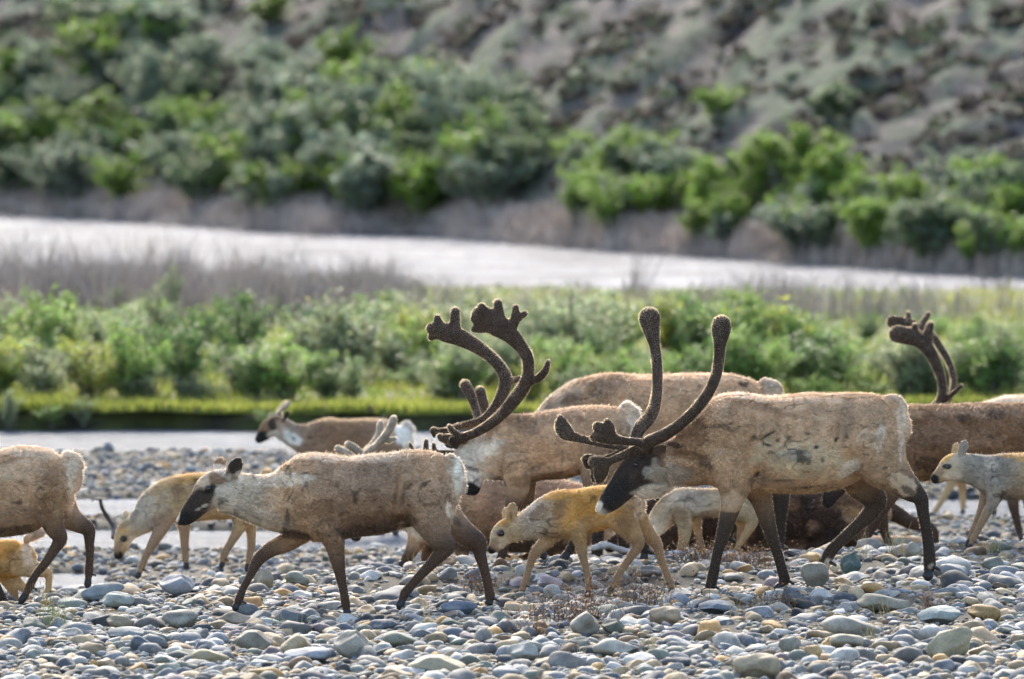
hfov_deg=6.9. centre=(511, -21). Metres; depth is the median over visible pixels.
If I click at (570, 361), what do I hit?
willow shrub
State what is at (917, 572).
river cobble
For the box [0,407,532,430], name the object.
cut bank ground
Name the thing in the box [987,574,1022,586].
river cobble
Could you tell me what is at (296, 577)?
river cobble
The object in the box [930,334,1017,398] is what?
willow shrub
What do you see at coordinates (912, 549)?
river cobble
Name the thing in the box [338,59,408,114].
willow tree
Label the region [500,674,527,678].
river cobble
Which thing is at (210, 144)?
willow tree
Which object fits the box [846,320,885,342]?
willow shrub
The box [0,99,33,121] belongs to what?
willow tree
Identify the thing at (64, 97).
willow tree
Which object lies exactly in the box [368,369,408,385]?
willow shrub
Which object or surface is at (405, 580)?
river cobble
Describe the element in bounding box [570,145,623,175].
willow tree
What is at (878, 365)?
willow shrub
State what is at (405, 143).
willow tree
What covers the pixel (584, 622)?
river cobble
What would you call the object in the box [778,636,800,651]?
river cobble
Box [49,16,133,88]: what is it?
willow tree
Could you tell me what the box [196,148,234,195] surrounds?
willow tree
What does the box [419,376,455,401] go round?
willow shrub
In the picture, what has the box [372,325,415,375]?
willow shrub
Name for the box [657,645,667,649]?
river cobble
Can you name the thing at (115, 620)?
river cobble
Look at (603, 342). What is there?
willow shrub
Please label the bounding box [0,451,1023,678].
gravel bar ground
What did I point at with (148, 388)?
willow shrub
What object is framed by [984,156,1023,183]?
willow tree
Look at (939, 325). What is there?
willow shrub
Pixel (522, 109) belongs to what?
willow tree
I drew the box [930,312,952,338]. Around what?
willow shrub
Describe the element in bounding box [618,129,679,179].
willow tree
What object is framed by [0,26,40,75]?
willow tree
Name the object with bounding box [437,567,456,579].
river cobble
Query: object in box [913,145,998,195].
willow tree
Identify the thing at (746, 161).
willow tree
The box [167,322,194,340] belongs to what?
willow shrub
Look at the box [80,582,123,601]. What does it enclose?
river cobble
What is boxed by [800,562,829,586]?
river cobble
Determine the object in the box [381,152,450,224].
willow tree
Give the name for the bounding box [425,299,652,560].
caribou bull
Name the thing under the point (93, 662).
river cobble
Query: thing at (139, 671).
river cobble
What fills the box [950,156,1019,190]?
willow tree
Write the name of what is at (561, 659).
river cobble
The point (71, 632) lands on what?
river cobble
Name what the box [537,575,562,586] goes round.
river cobble
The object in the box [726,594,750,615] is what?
grass tuft
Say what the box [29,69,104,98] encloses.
willow tree
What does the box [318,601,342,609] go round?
river cobble
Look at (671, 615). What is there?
river cobble
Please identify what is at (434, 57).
willow tree
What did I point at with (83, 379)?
willow shrub
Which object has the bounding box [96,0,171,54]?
willow tree
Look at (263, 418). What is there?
willow shrub
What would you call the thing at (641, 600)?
dried plant
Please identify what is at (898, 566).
river cobble
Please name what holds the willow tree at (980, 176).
on the hill
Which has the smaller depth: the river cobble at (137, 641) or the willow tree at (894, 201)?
the river cobble at (137, 641)
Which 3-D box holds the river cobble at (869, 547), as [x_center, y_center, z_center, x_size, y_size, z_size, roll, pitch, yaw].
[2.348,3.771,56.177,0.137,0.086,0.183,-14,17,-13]
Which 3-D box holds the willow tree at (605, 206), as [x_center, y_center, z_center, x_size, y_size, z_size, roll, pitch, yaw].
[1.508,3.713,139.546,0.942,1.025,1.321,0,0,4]
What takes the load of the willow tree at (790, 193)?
on the hill
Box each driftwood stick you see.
[590,541,629,553]
[667,549,693,555]
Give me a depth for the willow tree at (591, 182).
141.38 m
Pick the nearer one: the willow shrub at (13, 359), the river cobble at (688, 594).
the river cobble at (688, 594)
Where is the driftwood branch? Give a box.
[91,497,115,539]
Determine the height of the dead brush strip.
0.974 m
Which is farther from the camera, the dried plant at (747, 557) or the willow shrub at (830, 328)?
the willow shrub at (830, 328)
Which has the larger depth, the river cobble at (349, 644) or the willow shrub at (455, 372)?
the willow shrub at (455, 372)
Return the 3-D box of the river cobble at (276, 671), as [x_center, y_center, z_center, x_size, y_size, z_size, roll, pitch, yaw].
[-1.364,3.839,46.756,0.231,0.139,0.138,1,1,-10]
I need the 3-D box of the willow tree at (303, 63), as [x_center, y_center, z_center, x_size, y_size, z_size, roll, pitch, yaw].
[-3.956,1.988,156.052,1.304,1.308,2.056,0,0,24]
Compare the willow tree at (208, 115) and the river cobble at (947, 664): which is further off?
the willow tree at (208, 115)
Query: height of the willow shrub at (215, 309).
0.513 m
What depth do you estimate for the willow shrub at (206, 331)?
94.03 m
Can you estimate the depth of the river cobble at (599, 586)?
54.38 m
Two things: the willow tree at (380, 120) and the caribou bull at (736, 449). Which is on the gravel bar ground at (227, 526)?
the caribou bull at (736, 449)
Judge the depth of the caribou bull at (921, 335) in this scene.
62.35 m
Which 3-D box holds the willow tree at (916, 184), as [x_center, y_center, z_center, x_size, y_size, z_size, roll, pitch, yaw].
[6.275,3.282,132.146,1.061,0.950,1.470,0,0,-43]
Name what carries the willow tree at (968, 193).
on the hill
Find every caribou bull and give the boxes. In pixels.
[334,415,615,567]
[407,371,790,556]
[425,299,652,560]
[554,306,940,593]
[605,487,938,554]
[822,399,1023,545]
[886,311,1023,540]
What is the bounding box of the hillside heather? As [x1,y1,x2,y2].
[0,0,1023,202]
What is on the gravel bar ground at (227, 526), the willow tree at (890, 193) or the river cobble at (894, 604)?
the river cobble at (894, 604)
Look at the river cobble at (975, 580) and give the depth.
52.68 m
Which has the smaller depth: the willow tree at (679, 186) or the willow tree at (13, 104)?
the willow tree at (679, 186)
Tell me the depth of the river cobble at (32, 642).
49.08 m
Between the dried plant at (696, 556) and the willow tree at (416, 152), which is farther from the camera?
the willow tree at (416, 152)
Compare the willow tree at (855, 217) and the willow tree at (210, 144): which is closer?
the willow tree at (855, 217)
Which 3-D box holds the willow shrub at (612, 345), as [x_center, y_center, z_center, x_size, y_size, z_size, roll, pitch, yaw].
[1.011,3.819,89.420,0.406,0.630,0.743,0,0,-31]
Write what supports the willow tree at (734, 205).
on the hill
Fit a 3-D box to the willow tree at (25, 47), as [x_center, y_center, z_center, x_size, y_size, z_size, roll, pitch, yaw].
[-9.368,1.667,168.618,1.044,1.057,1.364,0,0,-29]
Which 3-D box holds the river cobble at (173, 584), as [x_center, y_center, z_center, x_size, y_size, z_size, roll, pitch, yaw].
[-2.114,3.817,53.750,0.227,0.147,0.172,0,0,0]
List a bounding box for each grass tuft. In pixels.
[29,594,75,626]
[30,582,58,606]
[271,615,302,624]
[408,555,418,571]
[424,595,436,622]
[576,635,586,653]
[620,624,662,651]
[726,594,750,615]
[856,531,876,557]
[860,623,875,639]
[866,598,890,616]
[882,524,910,556]
[978,537,1012,552]
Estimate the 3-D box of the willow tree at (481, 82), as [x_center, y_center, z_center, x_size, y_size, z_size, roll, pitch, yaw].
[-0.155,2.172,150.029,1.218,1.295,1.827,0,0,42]
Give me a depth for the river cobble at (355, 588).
54.15 m
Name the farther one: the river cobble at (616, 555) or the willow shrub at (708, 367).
the willow shrub at (708, 367)
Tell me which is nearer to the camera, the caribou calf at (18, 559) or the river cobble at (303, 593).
the river cobble at (303, 593)
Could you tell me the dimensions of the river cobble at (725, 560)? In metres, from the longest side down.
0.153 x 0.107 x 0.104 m
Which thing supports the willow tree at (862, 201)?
on the hill
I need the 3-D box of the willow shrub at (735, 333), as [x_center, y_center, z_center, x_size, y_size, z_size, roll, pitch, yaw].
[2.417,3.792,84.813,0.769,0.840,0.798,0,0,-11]
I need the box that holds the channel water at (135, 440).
[0,429,1023,589]
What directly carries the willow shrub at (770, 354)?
on the meadow ground at (834, 322)
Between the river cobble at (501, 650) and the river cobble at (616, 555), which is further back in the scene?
the river cobble at (616, 555)
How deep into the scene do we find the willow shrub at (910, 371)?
84.59 m
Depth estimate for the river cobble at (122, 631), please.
49.58 m
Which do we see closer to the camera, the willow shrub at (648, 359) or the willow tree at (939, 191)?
the willow shrub at (648, 359)
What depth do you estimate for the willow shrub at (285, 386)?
84.84 m
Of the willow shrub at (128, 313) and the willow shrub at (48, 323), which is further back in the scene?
the willow shrub at (128, 313)
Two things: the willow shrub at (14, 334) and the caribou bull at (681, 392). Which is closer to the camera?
the caribou bull at (681, 392)
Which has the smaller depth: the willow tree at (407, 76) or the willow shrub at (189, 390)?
the willow shrub at (189, 390)
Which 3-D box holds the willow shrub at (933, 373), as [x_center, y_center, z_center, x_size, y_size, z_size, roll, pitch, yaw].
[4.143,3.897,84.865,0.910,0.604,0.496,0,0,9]
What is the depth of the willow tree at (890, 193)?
132.21 m
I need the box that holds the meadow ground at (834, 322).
[6,282,1023,406]
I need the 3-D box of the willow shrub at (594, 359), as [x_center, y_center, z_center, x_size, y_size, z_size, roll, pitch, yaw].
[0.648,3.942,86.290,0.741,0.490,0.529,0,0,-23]
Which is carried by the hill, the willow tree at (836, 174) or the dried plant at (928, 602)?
the willow tree at (836, 174)
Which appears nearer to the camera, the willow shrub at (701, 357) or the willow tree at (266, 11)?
the willow shrub at (701, 357)
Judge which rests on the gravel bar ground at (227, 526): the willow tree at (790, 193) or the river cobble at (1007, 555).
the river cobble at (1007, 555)
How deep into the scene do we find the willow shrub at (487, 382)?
86.98 m
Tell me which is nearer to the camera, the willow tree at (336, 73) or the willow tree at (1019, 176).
the willow tree at (1019, 176)
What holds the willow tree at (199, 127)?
on the hill
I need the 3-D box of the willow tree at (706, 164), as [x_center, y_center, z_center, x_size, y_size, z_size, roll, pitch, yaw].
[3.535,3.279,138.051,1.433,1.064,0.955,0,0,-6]
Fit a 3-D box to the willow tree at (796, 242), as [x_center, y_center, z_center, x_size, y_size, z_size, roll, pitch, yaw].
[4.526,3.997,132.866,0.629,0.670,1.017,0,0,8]
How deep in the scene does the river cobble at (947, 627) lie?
49.57 m
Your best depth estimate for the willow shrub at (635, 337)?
92.06 m
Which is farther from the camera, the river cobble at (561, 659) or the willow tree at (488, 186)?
the willow tree at (488, 186)
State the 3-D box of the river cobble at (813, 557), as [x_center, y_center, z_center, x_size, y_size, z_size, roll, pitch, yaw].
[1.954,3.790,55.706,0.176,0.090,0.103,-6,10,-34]
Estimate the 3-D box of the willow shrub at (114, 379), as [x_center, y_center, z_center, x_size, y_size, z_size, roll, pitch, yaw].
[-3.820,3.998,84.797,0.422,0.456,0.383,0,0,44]
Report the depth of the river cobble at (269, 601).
52.79 m
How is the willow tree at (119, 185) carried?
on the hill
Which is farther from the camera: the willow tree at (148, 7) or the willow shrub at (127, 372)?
the willow tree at (148, 7)
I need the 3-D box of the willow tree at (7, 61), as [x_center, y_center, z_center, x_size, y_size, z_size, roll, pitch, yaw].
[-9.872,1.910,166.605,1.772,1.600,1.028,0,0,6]
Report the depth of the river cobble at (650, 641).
48.75 m
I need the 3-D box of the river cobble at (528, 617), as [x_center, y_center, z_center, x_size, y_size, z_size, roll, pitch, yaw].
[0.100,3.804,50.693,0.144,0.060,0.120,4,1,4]
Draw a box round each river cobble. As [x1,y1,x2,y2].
[6,628,31,642]
[23,639,41,646]
[26,626,41,631]
[35,612,53,616]
[44,637,56,644]
[55,627,83,637]
[56,610,73,620]
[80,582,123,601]
[83,668,110,678]
[86,607,105,614]
[89,660,97,665]
[102,593,133,607]
[107,614,131,627]
[108,626,145,637]
[108,673,120,678]
[121,583,141,594]
[129,635,149,649]
[132,668,148,674]
[159,574,194,595]
[161,609,197,628]
[167,649,193,658]
[185,641,195,646]
[190,649,229,662]
[195,666,207,670]
[203,590,224,596]
[203,665,225,671]
[218,611,251,624]
[234,630,272,648]
[245,667,283,676]
[254,569,273,588]
[263,599,278,604]
[263,632,285,645]
[273,608,308,621]
[280,633,312,651]
[284,647,331,662]
[285,571,308,585]
[291,595,303,599]
[292,590,311,597]
[301,608,320,616]
[318,572,329,576]
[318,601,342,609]
[325,630,336,633]
[333,630,369,658]
[348,585,365,592]
[368,619,398,629]
[373,585,419,601]
[376,648,390,655]
[381,631,418,647]
[387,649,414,661]
[399,574,420,587]
[403,561,417,568]
[404,620,420,631]
[407,655,465,672]
[412,629,431,637]
[422,617,437,623]
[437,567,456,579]
[440,557,455,565]
[441,600,477,613]
[443,650,454,655]
[466,594,476,600]
[495,645,509,655]
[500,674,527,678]
[506,642,538,660]
[517,614,533,619]
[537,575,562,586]
[543,584,564,597]
[547,651,587,666]
[566,636,590,647]
[570,611,599,635]
[575,654,596,656]
[582,610,604,619]
[585,580,604,587]
[592,638,638,656]
[599,553,623,557]
[601,556,615,559]
[601,619,624,633]
[607,565,632,574]
[625,659,644,667]
[635,565,661,575]
[640,670,666,678]
[643,637,664,645]
[649,606,680,625]
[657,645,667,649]
[684,593,696,597]
[697,559,709,563]
[697,619,721,633]
[699,600,732,612]
[717,643,734,649]
[722,555,738,562]
[726,586,745,590]
[733,653,780,678]
[744,606,773,617]
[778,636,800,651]
[783,550,799,556]
[793,572,801,576]
[795,565,801,571]
[798,553,820,561]
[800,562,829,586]
[803,645,822,657]
[808,605,825,611]
[819,615,881,636]
[829,634,863,647]
[840,552,860,573]
[845,571,868,580]
[856,593,909,611]
[857,553,873,560]
[858,545,877,553]
[861,583,885,592]
[885,564,902,568]
[905,542,922,556]
[908,556,921,560]
[909,566,936,578]
[910,625,921,629]
[917,605,960,623]
[925,626,972,657]
[933,555,970,575]
[933,659,954,670]
[935,552,948,556]
[940,570,972,587]
[940,625,953,629]
[942,669,951,673]
[955,592,969,598]
[967,604,1000,620]
[971,626,1001,642]
[972,578,984,582]
[982,557,1003,569]
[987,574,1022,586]
[990,566,1018,574]
[995,588,1013,593]
[997,623,1021,630]
[998,552,1013,557]
[999,596,1015,601]
[1018,585,1023,591]
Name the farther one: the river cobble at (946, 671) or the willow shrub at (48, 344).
the willow shrub at (48, 344)
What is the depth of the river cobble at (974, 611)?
50.52 m
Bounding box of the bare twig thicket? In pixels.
[0,226,1023,327]
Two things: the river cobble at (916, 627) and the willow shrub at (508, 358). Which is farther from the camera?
the willow shrub at (508, 358)
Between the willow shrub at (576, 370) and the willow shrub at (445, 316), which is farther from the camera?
the willow shrub at (445, 316)
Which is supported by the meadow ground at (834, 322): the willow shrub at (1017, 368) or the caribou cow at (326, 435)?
the willow shrub at (1017, 368)
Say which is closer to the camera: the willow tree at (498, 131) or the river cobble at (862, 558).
the river cobble at (862, 558)
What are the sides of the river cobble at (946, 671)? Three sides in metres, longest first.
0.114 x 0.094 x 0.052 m
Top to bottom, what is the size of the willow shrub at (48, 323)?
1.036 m
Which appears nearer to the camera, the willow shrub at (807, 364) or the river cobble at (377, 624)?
the river cobble at (377, 624)
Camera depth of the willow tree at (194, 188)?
153.93 m
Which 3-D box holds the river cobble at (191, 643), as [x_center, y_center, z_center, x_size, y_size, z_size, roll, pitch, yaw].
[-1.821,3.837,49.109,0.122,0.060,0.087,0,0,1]
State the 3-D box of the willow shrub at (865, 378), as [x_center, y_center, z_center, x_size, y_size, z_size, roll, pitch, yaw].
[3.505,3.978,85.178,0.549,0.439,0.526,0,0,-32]
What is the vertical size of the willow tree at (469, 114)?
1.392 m
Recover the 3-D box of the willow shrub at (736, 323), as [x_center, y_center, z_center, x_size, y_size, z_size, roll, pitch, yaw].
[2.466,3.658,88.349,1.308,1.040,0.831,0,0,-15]
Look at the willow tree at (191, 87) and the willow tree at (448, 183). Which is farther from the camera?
the willow tree at (191, 87)
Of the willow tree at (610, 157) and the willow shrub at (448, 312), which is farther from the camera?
the willow tree at (610, 157)
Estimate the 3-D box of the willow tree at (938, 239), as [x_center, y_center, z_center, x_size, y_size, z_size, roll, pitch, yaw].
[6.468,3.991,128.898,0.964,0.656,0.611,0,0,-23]
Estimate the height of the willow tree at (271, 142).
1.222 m
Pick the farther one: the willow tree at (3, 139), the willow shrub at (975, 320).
the willow tree at (3, 139)
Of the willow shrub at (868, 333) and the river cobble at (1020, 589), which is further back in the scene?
the willow shrub at (868, 333)
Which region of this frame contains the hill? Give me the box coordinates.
[0,0,1023,278]
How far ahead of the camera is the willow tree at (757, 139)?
136.53 m
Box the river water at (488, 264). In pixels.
[0,216,1023,289]
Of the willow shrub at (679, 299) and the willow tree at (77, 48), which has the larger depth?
the willow tree at (77, 48)
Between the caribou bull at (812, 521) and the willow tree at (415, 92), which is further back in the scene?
the willow tree at (415, 92)
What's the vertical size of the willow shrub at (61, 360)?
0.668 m
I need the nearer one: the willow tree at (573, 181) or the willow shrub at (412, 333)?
the willow shrub at (412, 333)
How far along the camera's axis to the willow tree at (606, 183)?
139.91 m
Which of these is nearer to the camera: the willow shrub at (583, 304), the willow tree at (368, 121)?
the willow shrub at (583, 304)
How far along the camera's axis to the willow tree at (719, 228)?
135.37 m
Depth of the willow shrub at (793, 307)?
88.88 m
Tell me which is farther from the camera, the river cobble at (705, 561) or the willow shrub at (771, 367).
the willow shrub at (771, 367)
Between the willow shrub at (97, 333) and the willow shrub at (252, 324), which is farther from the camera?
the willow shrub at (97, 333)
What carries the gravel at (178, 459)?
on the gravel bar ground at (227, 526)
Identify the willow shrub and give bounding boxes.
[0,290,20,343]
[0,305,11,339]
[0,310,41,344]
[0,331,24,364]
[0,333,40,396]
[0,342,40,395]
[0,389,25,427]
[1,335,93,399]
[3,280,88,363]
[12,326,57,370]
[16,301,40,335]
[29,287,110,356]
[30,404,68,427]
[48,332,117,393]
[50,298,95,325]
[52,331,142,401]
[62,394,99,426]
[65,326,92,339]
[85,320,106,345]
[87,299,183,358]
[88,283,132,315]
[93,354,154,387]
[94,309,153,347]
[99,294,166,349]
[101,315,176,400]
[111,361,149,398]
[119,366,170,400]
[131,283,183,349]
[135,304,252,393]
[150,361,163,380]
[155,260,185,325]
[164,368,209,401]
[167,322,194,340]
[171,377,227,402]
[179,315,227,345]
[188,284,297,360]
[196,301,224,334]
[200,339,292,393]
[210,292,259,338]
[214,308,267,360]
[221,353,242,384]
[224,345,287,402]
[229,329,346,400]
[251,408,289,423]
[260,296,283,316]
[274,292,371,374]
[275,326,307,354]
[282,285,397,376]
[284,294,389,341]
[287,347,370,401]
[325,353,366,399]
[345,296,375,314]
[348,286,413,313]
[349,295,400,360]
[358,291,433,341]
[363,303,443,356]
[365,289,404,340]
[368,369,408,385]
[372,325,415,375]
[378,313,437,354]
[381,310,447,368]
[392,346,437,373]
[395,361,432,387]
[405,343,476,380]
[410,284,567,348]
[415,363,450,396]
[415,369,437,382]
[418,333,500,400]
[419,343,493,398]
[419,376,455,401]
[420,305,469,353]
[435,293,506,324]
[435,347,493,398]
[451,314,486,348]
[465,298,478,311]
[473,327,531,352]
[474,319,573,387]
[481,350,514,386]
[489,298,584,364]
[507,300,581,362]
[509,282,625,353]
[509,349,558,404]
[529,281,639,359]
[529,330,598,391]
[541,348,610,379]
[549,362,595,387]
[557,351,597,381]
[580,326,647,373]
[585,347,631,373]
[587,314,626,368]
[590,345,650,373]
[612,299,661,349]
[614,347,683,372]
[627,347,686,374]
[628,347,669,373]
[631,294,715,368]
[637,286,724,352]
[644,288,678,315]
[658,284,735,371]
[666,339,735,373]
[669,283,704,325]
[680,341,712,371]
[681,337,711,372]
[685,285,819,351]
[686,341,772,363]
[690,281,791,333]
[705,319,802,376]
[725,321,796,380]
[726,333,795,380]
[730,299,800,330]
[735,294,816,361]
[736,300,837,378]
[762,322,874,393]
[788,374,841,392]
[799,311,846,343]
[814,326,868,386]
[818,331,861,388]
[836,333,879,377]
[842,356,890,392]
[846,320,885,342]
[847,309,885,333]
[856,378,896,394]
[857,338,973,394]
[863,343,958,394]
[882,344,958,398]
[889,380,926,395]
[912,312,945,335]
[914,342,972,398]
[924,364,971,394]
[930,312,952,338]
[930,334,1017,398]
[945,319,979,347]
[949,330,1023,395]
[958,313,998,335]
[960,318,1009,352]
[963,322,1022,357]
[969,320,1023,392]
[1000,314,1023,351]
[1001,367,1023,393]
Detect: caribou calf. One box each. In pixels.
[0,528,52,600]
[113,471,256,578]
[487,484,674,596]
[648,486,757,554]
[930,440,1023,547]
[932,480,999,515]
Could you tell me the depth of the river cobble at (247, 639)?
48.97 m
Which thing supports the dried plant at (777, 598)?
on the gravel bar ground at (227, 526)
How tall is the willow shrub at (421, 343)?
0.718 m
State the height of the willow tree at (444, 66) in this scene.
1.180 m
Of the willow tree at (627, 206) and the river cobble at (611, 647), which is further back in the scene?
the willow tree at (627, 206)
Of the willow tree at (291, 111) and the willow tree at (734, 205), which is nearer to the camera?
the willow tree at (734, 205)
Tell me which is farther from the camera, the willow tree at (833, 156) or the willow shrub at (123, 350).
the willow tree at (833, 156)
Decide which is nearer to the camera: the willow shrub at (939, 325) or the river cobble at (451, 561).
the river cobble at (451, 561)
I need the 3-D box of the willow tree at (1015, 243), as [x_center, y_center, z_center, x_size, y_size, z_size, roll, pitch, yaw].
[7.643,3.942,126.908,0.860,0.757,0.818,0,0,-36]
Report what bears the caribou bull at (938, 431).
on the gravel bar ground at (227, 526)
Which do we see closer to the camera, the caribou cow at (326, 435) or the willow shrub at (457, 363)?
the caribou cow at (326, 435)
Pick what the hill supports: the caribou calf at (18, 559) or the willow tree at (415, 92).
the willow tree at (415, 92)
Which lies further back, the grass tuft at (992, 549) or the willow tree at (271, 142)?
the willow tree at (271, 142)
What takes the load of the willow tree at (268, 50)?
on the hill
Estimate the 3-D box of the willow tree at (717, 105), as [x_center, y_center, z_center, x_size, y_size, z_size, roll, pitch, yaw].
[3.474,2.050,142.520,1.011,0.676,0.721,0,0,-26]
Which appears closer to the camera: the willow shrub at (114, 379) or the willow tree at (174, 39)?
the willow shrub at (114, 379)
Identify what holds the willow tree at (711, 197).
on the hill
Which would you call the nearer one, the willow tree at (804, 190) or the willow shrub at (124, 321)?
the willow shrub at (124, 321)
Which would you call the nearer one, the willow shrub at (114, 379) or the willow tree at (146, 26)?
the willow shrub at (114, 379)
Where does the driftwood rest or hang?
on the gravel at (178, 459)
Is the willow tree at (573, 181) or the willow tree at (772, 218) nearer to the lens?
the willow tree at (772, 218)
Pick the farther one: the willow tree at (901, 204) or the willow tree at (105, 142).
the willow tree at (105, 142)
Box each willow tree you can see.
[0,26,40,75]
[0,43,45,110]
[0,75,69,111]
[0,98,69,166]
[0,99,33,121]
[0,105,29,150]
[0,141,43,200]
[0,143,23,189]
[1,36,82,105]
[1,129,96,206]
[5,102,76,146]
[9,152,50,195]
[15,60,62,104]
[16,37,54,58]
[22,77,103,119]
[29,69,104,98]
[29,85,133,137]
[36,0,126,59]
[38,135,130,207]
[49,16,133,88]
[54,132,116,155]
[59,117,112,158]
[64,115,132,180]
[70,43,129,94]
[71,28,98,69]
[78,146,160,205]
[93,0,166,38]
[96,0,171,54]
[98,116,154,164]
[104,34,189,121]
[104,37,142,95]
[118,6,187,50]
[121,19,172,72]
[122,128,200,193]
[131,38,179,71]
[132,90,189,148]
[133,0,210,48]
[153,23,185,50]
[155,92,238,149]
[158,133,203,175]
[159,149,230,205]
[165,60,221,116]
[170,31,239,82]
[183,109,263,149]
[190,128,256,195]
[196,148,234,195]
[218,88,322,142]
[223,74,271,117]
[224,163,295,216]
[230,30,315,100]
[231,124,296,166]
[231,153,314,210]
[237,139,297,182]
[245,0,296,27]
[249,123,297,165]
[250,163,307,214]
[252,69,340,92]
[254,101,286,115]
[256,52,323,91]
[262,62,344,105]
[263,83,286,117]
[266,82,309,103]
[269,96,331,178]
[269,109,361,159]
[280,84,345,115]
[295,122,407,203]
[296,97,349,148]
[297,65,339,82]
[299,148,338,200]
[301,121,409,157]
[310,16,387,78]
[310,143,364,212]
[311,72,395,120]
[312,114,416,146]
[316,115,340,134]
[318,55,392,92]
[323,70,359,100]
[328,93,409,140]
[328,139,411,221]
[330,78,397,118]
[331,129,420,182]
[336,141,417,214]
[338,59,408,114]
[344,52,386,89]
[354,111,410,145]
[355,88,446,135]
[356,84,398,118]
[358,101,401,125]
[371,59,411,75]
[380,53,451,118]
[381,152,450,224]
[388,56,453,84]
[389,55,493,147]
[390,62,465,75]
[395,141,439,173]
[396,133,429,162]
[397,57,470,98]
[397,91,424,132]
[400,108,433,134]
[401,45,464,72]
[402,127,433,155]
[404,107,476,156]
[410,87,468,138]
[413,89,468,135]
[424,116,476,154]
[425,90,503,130]
[426,123,527,203]
[427,145,458,197]
[435,155,486,214]
[440,97,514,131]
[441,61,532,90]
[444,142,551,212]
[446,97,512,133]
[451,67,528,102]
[452,99,494,131]
[453,105,544,144]
[460,121,575,202]
[467,110,549,141]
[468,85,533,111]
[480,78,551,120]
[483,127,511,145]
[485,98,549,140]
[485,110,547,141]
[489,135,559,180]
[550,138,572,168]
[552,165,615,197]
[553,179,598,227]
[554,123,600,171]
[554,170,615,193]
[556,136,615,179]
[563,127,611,160]
[564,166,610,210]
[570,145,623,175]
[574,176,627,237]
[584,133,627,178]
[589,185,637,221]
[592,171,647,228]
[602,139,668,171]
[603,122,657,172]
[612,149,643,177]
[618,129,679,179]
[619,127,679,170]
[619,173,658,212]
[621,164,686,217]
[638,145,706,202]
[652,155,704,211]
[655,161,718,214]
[674,195,726,243]
[678,157,726,191]
[683,173,724,211]
[688,82,751,119]
[688,151,751,195]
[689,184,729,209]
[704,211,742,249]
[708,174,768,213]
[708,187,752,240]
[714,145,751,176]
[727,132,790,194]
[736,127,793,190]
[738,110,855,190]
[750,193,852,258]
[763,177,810,209]
[764,194,811,238]
[766,154,790,188]
[777,148,829,187]
[785,149,848,196]
[785,222,810,252]
[794,175,829,222]
[798,172,860,209]
[799,131,880,194]
[800,76,863,125]
[807,197,842,258]
[810,195,847,223]
[829,166,880,213]
[831,200,890,232]
[838,185,895,262]
[844,195,884,216]
[844,209,892,251]
[850,196,895,237]
[850,200,900,252]
[857,174,911,199]
[862,177,929,205]
[862,193,916,209]
[874,162,957,206]
[880,198,932,260]
[881,205,914,259]
[886,185,969,264]
[893,200,995,264]
[904,231,927,262]
[909,184,957,218]
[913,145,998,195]
[914,224,964,260]
[942,180,1005,203]
[946,202,1009,265]
[947,182,1001,217]
[948,152,1006,187]
[948,197,998,233]
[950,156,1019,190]
[951,164,1011,205]
[952,225,982,264]
[953,202,1023,250]
[972,204,1012,262]
[974,221,1019,261]
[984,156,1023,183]
[987,183,1023,222]
[989,167,1023,211]
[990,222,1023,267]
[998,217,1023,242]
[1009,180,1023,213]
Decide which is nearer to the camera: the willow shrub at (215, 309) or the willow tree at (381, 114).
the willow shrub at (215, 309)
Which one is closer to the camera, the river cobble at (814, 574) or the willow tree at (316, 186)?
the river cobble at (814, 574)
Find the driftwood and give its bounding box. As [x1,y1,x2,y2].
[855,534,939,547]
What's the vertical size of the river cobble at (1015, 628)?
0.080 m
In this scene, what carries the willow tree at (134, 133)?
on the hill
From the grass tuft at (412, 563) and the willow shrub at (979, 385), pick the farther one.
the willow shrub at (979, 385)
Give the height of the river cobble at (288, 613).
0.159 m
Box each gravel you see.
[0,442,1023,590]
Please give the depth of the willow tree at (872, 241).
130.76 m
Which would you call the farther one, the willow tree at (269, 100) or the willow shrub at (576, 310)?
the willow tree at (269, 100)
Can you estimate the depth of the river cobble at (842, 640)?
48.59 m
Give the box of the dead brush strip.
[0,174,1023,277]
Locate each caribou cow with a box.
[0,444,95,604]
[176,447,498,613]
[255,401,416,534]
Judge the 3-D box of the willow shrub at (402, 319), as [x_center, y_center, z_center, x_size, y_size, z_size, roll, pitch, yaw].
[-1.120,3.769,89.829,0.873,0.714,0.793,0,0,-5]
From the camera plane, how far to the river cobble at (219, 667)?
47.03 m
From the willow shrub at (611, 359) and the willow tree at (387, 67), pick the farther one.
the willow tree at (387, 67)
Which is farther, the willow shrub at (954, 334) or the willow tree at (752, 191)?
the willow tree at (752, 191)
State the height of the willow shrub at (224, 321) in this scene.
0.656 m
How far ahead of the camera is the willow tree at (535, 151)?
145.62 m
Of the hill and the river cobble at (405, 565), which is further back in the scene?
the hill
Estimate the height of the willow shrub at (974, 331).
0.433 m
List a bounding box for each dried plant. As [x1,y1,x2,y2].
[439,567,512,592]
[503,582,627,621]
[503,607,559,635]
[554,562,711,609]
[663,532,747,563]
[710,538,799,568]
[750,582,803,607]
[912,591,955,609]
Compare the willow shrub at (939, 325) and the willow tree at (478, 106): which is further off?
the willow tree at (478, 106)
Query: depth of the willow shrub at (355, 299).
94.89 m
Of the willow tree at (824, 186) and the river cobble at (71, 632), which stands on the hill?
the willow tree at (824, 186)
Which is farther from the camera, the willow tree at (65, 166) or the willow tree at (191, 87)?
the willow tree at (191, 87)
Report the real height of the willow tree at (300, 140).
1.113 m
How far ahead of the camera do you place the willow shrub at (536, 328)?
88.05 m
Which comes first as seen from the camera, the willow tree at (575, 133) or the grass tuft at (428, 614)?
the grass tuft at (428, 614)
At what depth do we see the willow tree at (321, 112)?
151.37 m
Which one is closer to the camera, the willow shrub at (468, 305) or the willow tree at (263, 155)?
the willow shrub at (468, 305)

